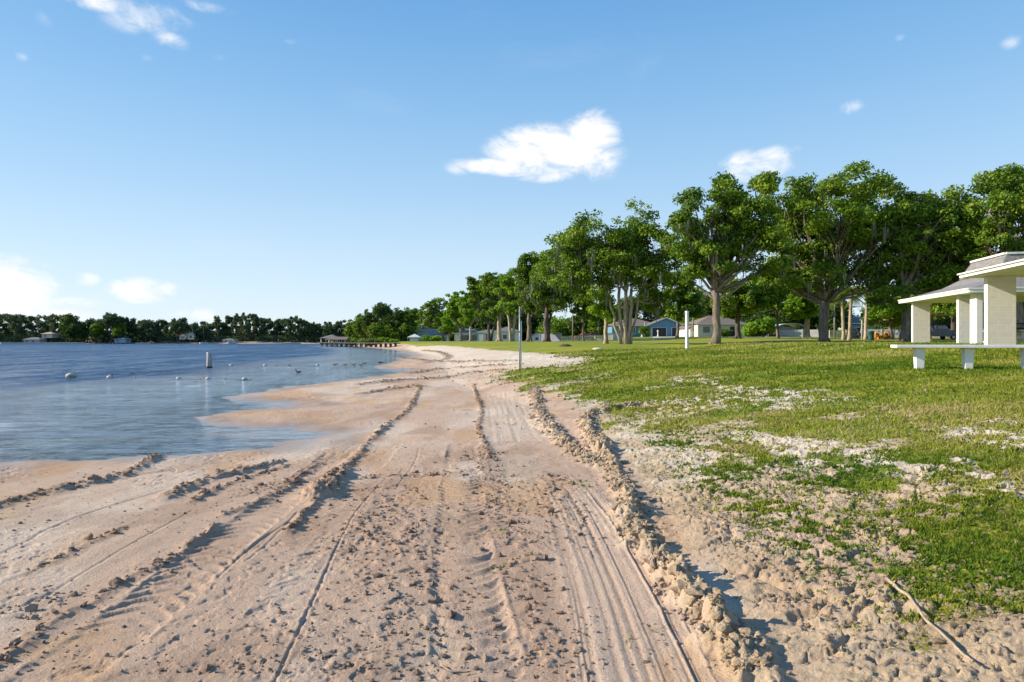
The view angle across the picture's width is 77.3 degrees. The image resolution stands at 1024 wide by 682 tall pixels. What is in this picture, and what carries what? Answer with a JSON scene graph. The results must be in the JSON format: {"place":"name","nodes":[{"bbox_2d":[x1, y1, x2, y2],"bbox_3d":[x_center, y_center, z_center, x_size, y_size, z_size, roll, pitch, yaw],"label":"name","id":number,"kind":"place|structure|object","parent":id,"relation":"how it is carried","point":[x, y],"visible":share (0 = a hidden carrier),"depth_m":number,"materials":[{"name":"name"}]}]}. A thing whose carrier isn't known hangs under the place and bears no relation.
{"place":"outdoors","nodes":[
{"label":"outdoors","id":0,"kind":"place"},
{"bbox_2d":[0,344,415,461],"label":"lake water","id":1,"kind":"structure","parent":0,"point":[26,370],"depth_m":26.21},
{"bbox_2d":[206,352,211,367],"bbox_3d":[-18.683,1.485,39.500,0.363,1.550,0.363,0,0,0],"label":"wooden piling","id":2,"kind":"object","parent":1,"relation":"in","point":[209,360],"visible":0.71,"depth_m":39.36,"materials":[{"name":"wood"}]},
{"bbox_2d":[317,340,399,346],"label":"dock","id":3,"kind":"object","parent":1,"relation":"in","point":[356,344],"visible":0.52,"depth_m":174.61,"materials":[{"name":"brown wood"}]},
{"bbox_2d":[326,337,350,343],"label":"boathouse","id":4,"kind":"object","parent":3,"relation":"on","point":[338,338],"visible":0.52,"depth_m":198.50,"materials":[{"name":"grey"}]},
{"bbox_2d":[0,336,1023,681],"bbox_3d":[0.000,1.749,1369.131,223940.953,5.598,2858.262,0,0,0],"label":"ground","id":5,"kind":"structure","parent":0,"point":[232,568],"depth_m":4.76,"materials":[{"name":"sand"}]},
{"bbox_2d":[24,337,48,341],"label":"lake house","id":6,"kind":"structure","parent":5,"relation":"on","point":[34,339],"depth_m":400.74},
{"bbox_2d":[1,342,85,343],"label":"seawall","id":7,"kind":"object","parent":5,"relation":"on","point":[43,342],"visible":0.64,"depth_m":398.25,"materials":[{"name":"concrete"}]},
{"bbox_2d":[41,332,58,337],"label":"lake house","id":8,"kind":"structure","parent":5,"relation":"on","point":[50,335],"depth_m":405.00,"materials":[{"name":"beige paint"}]},
{"bbox_2d":[58,314,74,341],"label":"tree","id":9,"kind":"object","parent":5,"relation":"on","point":[68,319],"visible":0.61,"depth_m":399.45,"materials":[{"name":"green plant"}]},
{"bbox_2d":[0,312,140,342],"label":"wood","id":10,"kind":"object","parent":5,"relation":"on","point":[13,329],"visible":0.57,"depth_m":415.50,"materials":[{"name":"green plant"}]},
{"bbox_2d":[63,322,88,341],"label":"tree","id":11,"kind":"object","parent":5,"relation":"on","point":[77,331],"visible":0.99,"depth_m":399.00,"materials":[{"name":"green plant"}]},
{"bbox_2d":[89,322,103,343],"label":"tree","id":12,"kind":"object","parent":5,"relation":"on","point":[96,329],"visible":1,"depth_m":399.89,"materials":[{"name":"green plant"}]},
{"bbox_2d":[101,313,121,343],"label":"tree","id":13,"kind":"object","parent":5,"relation":"on","point":[110,320],"visible":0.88,"depth_m":399.45,"materials":[{"name":"green plant"}]},
{"bbox_2d":[111,322,126,343],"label":"tree","id":14,"kind":"object","parent":5,"relation":"on","point":[119,329],"visible":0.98,"depth_m":400.83,"materials":[{"name":"green plant"}]},
{"bbox_2d":[114,338,130,342],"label":"lake house","id":15,"kind":"structure","parent":5,"relation":"on","point":[122,340],"depth_m":398.00,"materials":[{"name":"blue"}]},
{"bbox_2d":[136,320,158,342],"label":"tree","id":16,"kind":"object","parent":5,"relation":"on","point":[147,328],"visible":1,"depth_m":399.97,"materials":[{"name":"green plant"}]},
{"bbox_2d":[169,320,189,343],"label":"tree","id":17,"kind":"object","parent":5,"relation":"on","point":[179,326],"visible":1,"depth_m":399.92,"materials":[{"name":"green plant"}]},
{"bbox_2d":[127,315,251,342],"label":"wood","id":18,"kind":"object","parent":5,"relation":"on","point":[166,334],"visible":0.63,"depth_m":413.75,"materials":[{"name":"green plant"}]},
{"bbox_2d":[221,312,403,342],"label":"wood","id":19,"kind":"object","parent":5,"relation":"on","point":[303,330],"visible":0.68,"depth_m":417.53,"materials":[{"name":"green plant"}]},
{"bbox_2d":[344,319,358,339],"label":"tree","id":20,"kind":"object","parent":5,"relation":"on","point":[348,331],"visible":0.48,"depth_m":248.10,"materials":[{"name":"green plant"}]},
{"bbox_2d":[351,313,367,344],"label":"tree","id":21,"kind":"object","parent":5,"relation":"on","point":[360,331],"visible":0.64,"depth_m":243.69,"materials":[{"name":"green plant"}]},
{"bbox_2d":[360,309,380,337],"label":"tree","id":22,"kind":"object","parent":5,"relation":"on","point":[366,321],"visible":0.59,"depth_m":238.66,"materials":[{"name":"green plant"}]},
{"bbox_2d":[357,338,383,345],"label":"shrub","id":23,"kind":"object","parent":5,"relation":"on","point":[369,341],"visible":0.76,"depth_m":203.08,"materials":[{"name":"green plant"}]},
{"bbox_2d":[365,322,386,338],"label":"tree","id":24,"kind":"object","parent":5,"relation":"on","point":[374,329],"visible":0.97,"depth_m":222.58,"materials":[{"name":"green plant"}]},
{"bbox_2d":[369,302,393,341],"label":"tree","id":25,"kind":"object","parent":5,"relation":"on","point":[380,309],"visible":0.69,"depth_m":233.35,"materials":[{"name":"green plant"}]},
{"bbox_2d":[377,337,399,342],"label":"shrub","id":26,"kind":"object","parent":5,"relation":"on","point":[388,340],"visible":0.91,"depth_m":198.68,"materials":[{"name":"green plant"}]},
{"bbox_2d":[383,310,399,328],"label":"tree","id":27,"kind":"object","parent":5,"relation":"on","point":[388,318],"visible":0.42,"depth_m":229.69,"materials":[{"name":"green plant"}]},
{"bbox_2d":[382,324,401,340],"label":"tree","id":28,"kind":"object","parent":5,"relation":"on","point":[392,332],"visible":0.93,"depth_m":222.54,"materials":[{"name":"green plant"}]},
{"bbox_2d":[0,349,790,674],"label":"sand clods","id":29,"kind":"object","parent":5,"relation":"on","point":[638,527],"visible":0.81,"depth_m":5.40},
{"bbox_2d":[390,308,408,340],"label":"tree","id":30,"kind":"object","parent":5,"relation":"on","point":[398,314],"visible":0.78,"depth_m":228.43,"materials":[{"name":"green plant"}]},
{"bbox_2d":[398,323,416,340],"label":"tree","id":31,"kind":"object","parent":5,"relation":"on","point":[405,330],"visible":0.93,"depth_m":223.48,"materials":[{"name":"green plant"}]},
{"bbox_2d":[400,307,418,329],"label":"tree","id":32,"kind":"object","parent":5,"relation":"on","point":[411,316],"visible":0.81,"depth_m":229.62,"materials":[{"name":"green plant"}]},
{"bbox_2d":[407,334,421,341],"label":"canopy tent","id":33,"kind":"object","parent":5,"relation":"on","point":[414,337],"visible":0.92,"depth_m":184.20,"materials":[{"name":"fabric"}]},
{"bbox_2d":[418,328,437,340],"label":"house","id":34,"kind":"structure","parent":5,"relation":"on","point":[428,331],"depth_m":232.01,"materials":[{"name":"blue"}]},
{"bbox_2d":[415,297,447,340],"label":"oak tree","id":35,"kind":"object","parent":5,"relation":"on","point":[433,313],"visible":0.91,"depth_m":214.78,"materials":[{"name":"green plant"}]},
{"bbox_2d":[420,335,442,340],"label":"shrub","id":36,"kind":"object","parent":5,"relation":"on","point":[433,337],"visible":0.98,"depth_m":189.55,"materials":[{"name":"green plant"}]},
{"bbox_2d":[438,315,457,340],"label":"oak tree","id":37,"kind":"object","parent":5,"relation":"on","point":[448,326],"visible":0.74,"depth_m":203.74,"materials":[{"name":"green plant"}]},
{"bbox_2d":[443,291,463,340],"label":"oak tree","id":38,"kind":"object","parent":5,"relation":"on","point":[450,312],"visible":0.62,"depth_m":186.28,"materials":[{"name":"green plant"}]},
{"bbox_2d":[452,329,477,340],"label":"house","id":39,"kind":"structure","parent":5,"relation":"on","point":[465,335],"depth_m":204.92,"materials":[{"name":"beige paint"}]},
{"bbox_2d":[455,290,478,340],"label":"oak tree","id":40,"kind":"object","parent":5,"relation":"on","point":[466,310],"visible":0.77,"depth_m":174.39,"materials":[{"name":"green plant"}]},
{"bbox_2d":[415,319,542,340],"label":"thicket","id":41,"kind":"object","parent":5,"relation":"on","point":[524,336],"visible":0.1,"depth_m":247.55,"materials":[{"name":"green plant"}]},
{"bbox_2d":[466,276,494,340],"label":"oak tree","id":42,"kind":"object","parent":5,"relation":"on","point":[474,292],"visible":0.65,"depth_m":157.10,"materials":[{"name":"green plant"}]},
{"bbox_2d":[474,318,495,330],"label":"background tree","id":43,"kind":"object","parent":5,"relation":"on","point":[482,324],"visible":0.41,"depth_m":242.84,"materials":[{"name":"green plant"}]},
{"bbox_2d":[477,330,494,340],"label":"house","id":44,"kind":"structure","parent":5,"relation":"on","point":[482,336],"depth_m":201.00,"materials":[{"name":"blue"}]},
{"bbox_2d":[475,272,513,340],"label":"oak tree","id":45,"kind":"object","parent":5,"relation":"on","point":[488,283],"visible":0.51,"depth_m":136.51,"materials":[{"name":"green plant"}]},
{"bbox_2d":[492,311,512,329],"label":"background tree","id":46,"kind":"object","parent":5,"relation":"on","point":[504,321],"visible":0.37,"depth_m":237.02,"materials":[{"name":"green plant"}]},
{"bbox_2d":[494,327,518,340],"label":"house","id":47,"kind":"structure","parent":5,"relation":"on","point":[505,333],"depth_m":195.00,"materials":[{"name":"white paint"}]},
{"bbox_2d":[493,275,523,340],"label":"oak tree","id":48,"kind":"object","parent":5,"relation":"on","point":[505,292],"visible":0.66,"depth_m":120.92,"materials":[{"name":"green plant"}]},
{"bbox_2d":[0,365,1023,681],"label":"sand crumbs","id":49,"kind":"object","parent":5,"relation":"on","point":[938,639],"visible":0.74,"depth_m":3.96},
{"bbox_2d":[518,306,521,370],"bbox_3d":[0.315,0.004,25.009,0.150,2.725,0.071,0,0,0],"label":"volleyball post","id":50,"kind":"object","parent":5,"relation":"on","point":[520,344],"visible":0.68,"depth_m":24.99,"materials":[{"name":"metal"}]},
{"bbox_2d":[510,312,534,340],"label":"background tree","id":51,"kind":"object","parent":5,"relation":"on","point":[523,317],"visible":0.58,"depth_m":232.59,"materials":[{"name":"green plant"}]},
{"bbox_2d":[506,250,549,341],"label":"oak tree","id":52,"kind":"object","parent":5,"relation":"on","point":[524,272],"visible":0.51,"depth_m":112.10,"materials":[{"name":"green plant"}]},
{"bbox_2d":[531,313,543,332],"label":"background tree","id":53,"kind":"object","parent":5,"relation":"on","point":[539,318],"visible":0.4,"depth_m":237.63,"materials":[{"name":"green plant"}]},
{"bbox_2d":[523,245,595,341],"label":"oak tree","id":54,"kind":"object","parent":5,"relation":"on","point":[551,299],"visible":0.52,"depth_m":100.96,"materials":[{"name":"green plant"}]},
{"bbox_2d":[567,314,588,334],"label":"background tree","id":55,"kind":"object","parent":5,"relation":"on","point":[576,323],"visible":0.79,"depth_m":213.01,"materials":[{"name":"green plant"}]},
{"bbox_2d":[569,283,599,340],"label":"oak tree","id":56,"kind":"object","parent":5,"relation":"on","point":[584,312],"visible":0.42,"depth_m":103.60,"materials":[{"name":"green plant"}]},
{"bbox_2d":[561,334,612,340],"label":"fence","id":57,"kind":"object","parent":5,"relation":"on","point":[577,338],"visible":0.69,"depth_m":119.41,"materials":[{"name":"beige paint"}]},
{"bbox_2d":[587,317,603,332],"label":"background tree","id":58,"kind":"object","parent":5,"relation":"on","point":[593,327],"visible":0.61,"depth_m":198.39,"materials":[{"name":"green plant"}]},
{"bbox_2d":[535,313,659,338],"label":"thicket","id":59,"kind":"object","parent":5,"relation":"on","point":[558,326],"visible":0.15,"depth_m":217.66,"materials":[{"name":"green plant"}]},
{"bbox_2d":[586,279,618,343],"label":"oak tree","id":60,"kind":"object","parent":5,"relation":"on","point":[600,309],"visible":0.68,"depth_m":72.88,"materials":[{"name":"green plant"}]},
{"bbox_2d":[534,197,685,343],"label":"oak tree","id":61,"kind":"object","parent":5,"relation":"on","point":[622,256],"visible":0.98,"depth_m":68.66,"materials":[{"name":"green plant"}]},
{"bbox_2d":[601,305,623,323],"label":"background tree","id":62,"kind":"object","parent":5,"relation":"on","point":[615,309],"visible":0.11,"depth_m":188.12,"materials":[{"name":"green plant"}]},
{"bbox_2d":[602,319,649,336],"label":"house","id":63,"kind":"structure","parent":5,"relation":"on","point":[639,323],"depth_m":156.06,"materials":[{"name":"blue"}]},
{"bbox_2d":[615,291,666,320],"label":"oak tree","id":64,"kind":"object","parent":5,"relation":"on","point":[648,315],"visible":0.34,"depth_m":202.45,"materials":[{"name":"green plant"}]},
{"bbox_2d":[638,326,649,336],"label":"shrub","id":65,"kind":"object","parent":5,"relation":"on","point":[644,331],"visible":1,"depth_m":134.35,"materials":[{"name":"green plant"}]},
{"bbox_2d":[643,317,681,336],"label":"garage","id":66,"kind":"structure","parent":5,"relation":"on","point":[665,326],"depth_m":146.98,"materials":[{"name":"blue"}]},
{"bbox_2d":[652,327,666,336],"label":"door","id":67,"kind":"structure","parent":66,"relation":"in","point":[662,330],"depth_m":146.96,"materials":[{"name":"white paint"}]},
{"bbox_2d":[659,268,704,337],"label":"oak tree","id":68,"kind":"object","parent":5,"relation":"on","point":[686,299],"visible":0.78,"depth_m":107.00,"materials":[{"name":"green plant"}]},
{"bbox_2d":[684,311,689,348],"bbox_3d":[9.789,-0.564,35.969,0.350,2.245,0.220,0,0,-29],"label":"volleyball post","id":69,"kind":"object","parent":5,"relation":"on","point":[686,315],"visible":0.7,"depth_m":35.94,"materials":[{"name":"white plastic"}]},
{"bbox_2d":[679,285,711,323],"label":"background tree","id":70,"kind":"object","parent":5,"relation":"on","point":[702,295],"visible":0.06,"depth_m":178.59,"materials":[{"name":"green plant"}]},
{"bbox_2d":[697,294,725,318],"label":"background tree","id":71,"kind":"object","parent":5,"relation":"on","point":[707,309],"visible":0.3,"depth_m":172.82,"materials":[{"name":"green plant"}]},
{"bbox_2d":[681,316,746,336],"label":"house","id":72,"kind":"structure","parent":5,"relation":"on","point":[703,326],"depth_m":125.10,"materials":[{"name":"beige paint"}]},
{"bbox_2d":[679,325,691,336],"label":"cottage","id":73,"kind":"structure","parent":72,"relation":"attached to","point":[682,331],"depth_m":130.03,"materials":[{"name":"white paint"}]},
{"bbox_2d":[721,329,731,336],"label":"shrub","id":74,"kind":"object","parent":5,"relation":"on","point":[725,332],"visible":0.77,"depth_m":115.05,"materials":[{"name":"green plant"}]},
{"bbox_2d":[668,170,794,343],"bbox_3d":[21.342,-8.123,62.741,12.862,17.616,9.360,0,0,0],"label":"oak tree","id":75,"kind":"object","parent":5,"relation":"on","point":[701,251],"visible":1,"depth_m":61.01,"materials":[{"name":"green plant"}]},
{"bbox_2d":[708,278,777,338],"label":"oak tree","id":76,"kind":"object","parent":5,"relation":"on","point":[744,299],"visible":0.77,"depth_m":90.80,"materials":[{"name":"green plant"}]},
{"bbox_2d":[734,310,758,322],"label":"background tree","id":77,"kind":"object","parent":5,"relation":"on","point":[746,318],"visible":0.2,"depth_m":167.89,"materials":[{"name":"green plant"}]},
{"bbox_2d":[741,321,762,336],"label":"shrub","id":78,"kind":"object","parent":5,"relation":"on","point":[746,333],"visible":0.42,"depth_m":119.70,"materials":[{"name":"green plant"}]},
{"bbox_2d":[746,316,775,336],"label":"shrub","id":79,"kind":"object","parent":5,"relation":"on","point":[766,324],"visible":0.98,"depth_m":117.39,"materials":[{"name":"green plant"}]},
{"bbox_2d":[750,307,786,335],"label":"background tree","id":80,"kind":"object","parent":5,"relation":"on","point":[762,313],"visible":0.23,"depth_m":162.61,"materials":[{"name":"green plant"}]},
{"bbox_2d":[746,267,791,337],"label":"oak tree","id":81,"kind":"object","parent":5,"relation":"on","point":[780,299],"visible":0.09,"depth_m":94.86,"materials":[{"name":"green plant"}]},
{"bbox_2d":[772,309,810,329],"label":"background tree","id":82,"kind":"object","parent":5,"relation":"on","point":[782,316],"visible":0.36,"depth_m":158.67,"materials":[{"name":"green plant"}]},
{"bbox_2d":[776,285,818,338],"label":"oak tree","id":83,"kind":"object","parent":5,"relation":"on","point":[794,307],"visible":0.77,"depth_m":88.81,"materials":[{"name":"green plant"}]},
{"bbox_2d":[798,307,833,333],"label":"background tree","id":84,"kind":"object","parent":5,"relation":"on","point":[814,324],"visible":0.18,"depth_m":157.72,"materials":[{"name":"green plant"}]},
{"bbox_2d":[751,160,922,341],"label":"oak tree","id":85,"kind":"object","parent":5,"relation":"on","point":[822,270],"visible":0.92,"depth_m":66.18,"materials":[{"name":"green plant"}]},
{"bbox_2d":[828,297,853,331],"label":"background tree","id":86,"kind":"object","parent":5,"relation":"on","point":[837,318],"visible":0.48,"depth_m":148.25,"materials":[{"name":"green plant"}]},
{"bbox_2d":[829,291,864,339],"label":"palm tree","id":87,"kind":"object","parent":5,"relation":"on","point":[843,337],"visible":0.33,"depth_m":77.77,"materials":[{"name":"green plant"}]},
{"bbox_2d":[831,286,871,339],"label":"palm tree","id":88,"kind":"object","parent":5,"relation":"on","point":[850,289],"visible":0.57,"depth_m":75.75,"materials":[{"name":"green plant"}]},
{"bbox_2d":[833,316,874,333],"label":"house","id":89,"kind":"structure","parent":5,"relation":"on","point":[856,322],"depth_m":150.00,"materials":[{"name":"blue"}]},
{"bbox_2d":[845,328,867,337],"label":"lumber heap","id":90,"kind":"object","parent":5,"relation":"on","point":[855,334],"visible":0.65,"depth_m":95.74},
{"bbox_2d":[852,303,862,339],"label":"street lamp","id":91,"kind":"object","parent":5,"relation":"on","point":[861,314],"visible":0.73,"depth_m":79.92,"materials":[{"name":"metal"}]},
{"bbox_2d":[844,288,891,339],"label":"palm tree","id":92,"kind":"object","parent":5,"relation":"on","point":[865,337],"visible":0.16,"depth_m":82.06,"materials":[{"name":"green plant"}]},
{"bbox_2d":[859,286,919,339],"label":"oak tree","id":93,"kind":"object","parent":5,"relation":"on","point":[892,318],"visible":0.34,"depth_m":83.60,"materials":[{"name":"green plant"}]},
{"bbox_2d":[860,329,946,336],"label":"fence","id":94,"kind":"object","parent":5,"relation":"on","point":[882,331],"visible":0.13,"depth_m":107.03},
{"bbox_2d":[868,317,983,329],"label":"thicket","id":95,"kind":"object","parent":5,"relation":"on","point":[877,326],"visible":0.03,"depth_m":131.49,"materials":[{"name":"green plant"}]},
{"bbox_2d":[864,184,993,341],"bbox_3d":[44.544,-7.994,66.816,15.888,16.648,10.974,0,0,0],"label":"oak tree","id":96,"kind":"object","parent":5,"relation":"on","point":[936,244],"visible":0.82,"depth_m":64.64,"materials":[{"name":"green plant"}]},
{"bbox_2d":[884,577,973,662],"bbox_3d":[2.070,1.375,3.200,0.044,0.039,0.982,0,0,11],"label":"stick","id":97,"kind":"object","parent":5,"relation":"on","point":[926,620],"visible":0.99,"depth_m":3.18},
{"bbox_2d":[930,316,950,327],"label":"background tree","id":98,"kind":"object","parent":5,"relation":"on","point":[947,321],"visible":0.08,"depth_m":124.01,"materials":[{"name":"green plant"}]},
{"bbox_2d":[930,325,955,339],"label":"parked pickup","id":99,"kind":"object","parent":5,"relation":"on","point":[942,331],"visible":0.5,"depth_m":79.23,"materials":[{"name":"paint"}]},
{"bbox_2d":[890,345,1023,368],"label":"bench","id":100,"kind":"object","parent":5,"relation":"on","point":[967,353],"visible":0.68,"depth_m":13.62,"materials":[{"name":"white paint"}]},
{"bbox_2d":[930,303,983,338],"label":"oak tree","id":101,"kind":"object","parent":5,"relation":"on","point":[942,308],"visible":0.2,"depth_m":89.11,"materials":[{"name":"green plant"}]},
{"bbox_2d":[898,252,1023,343],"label":"pavilion","id":102,"kind":"structure","parent":5,"relation":"on","point":[966,295],"depth_m":28.96,"materials":[{"name":"paint"}]},
{"bbox_2d":[983,330,1023,342],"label":"picnic table","id":103,"kind":"object","parent":102,"relation":"on","point":[1020,335],"visible":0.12,"depth_m":28.67,"materials":[{"name":"concrete"}]},
{"bbox_2d":[956,162,1023,329],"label":"oak tree","id":104,"kind":"object","parent":5,"relation":"on","point":[1000,211],"visible":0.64,"depth_m":61.08,"materials":[{"name":"green plant"}]},
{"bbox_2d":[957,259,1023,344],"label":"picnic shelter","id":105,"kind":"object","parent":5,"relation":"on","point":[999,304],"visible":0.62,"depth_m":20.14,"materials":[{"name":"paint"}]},
{"bbox_2d":[0,0,1023,340],"label":"sky","id":106,"kind":"structure","parent":0,"point":[317,161],"materials":[{"name":"blue"}]},
{"bbox_2d":[540,333,561,340],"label":"fence","id":107,"kind":"object","parent":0,"point":[555,337],"visible":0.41,"depth_m":123.00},
{"bbox_2d":[416,341,1023,648],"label":"lawn grass","id":108,"kind":"structure","parent":0,"point":[990,495],"depth_m":8.20,"materials":[{"name":"plant"}]},
{"bbox_2d":[779,329,818,336],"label":"fence","id":109,"kind":"object","parent":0,"point":[794,333],"visible":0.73,"depth_m":116.57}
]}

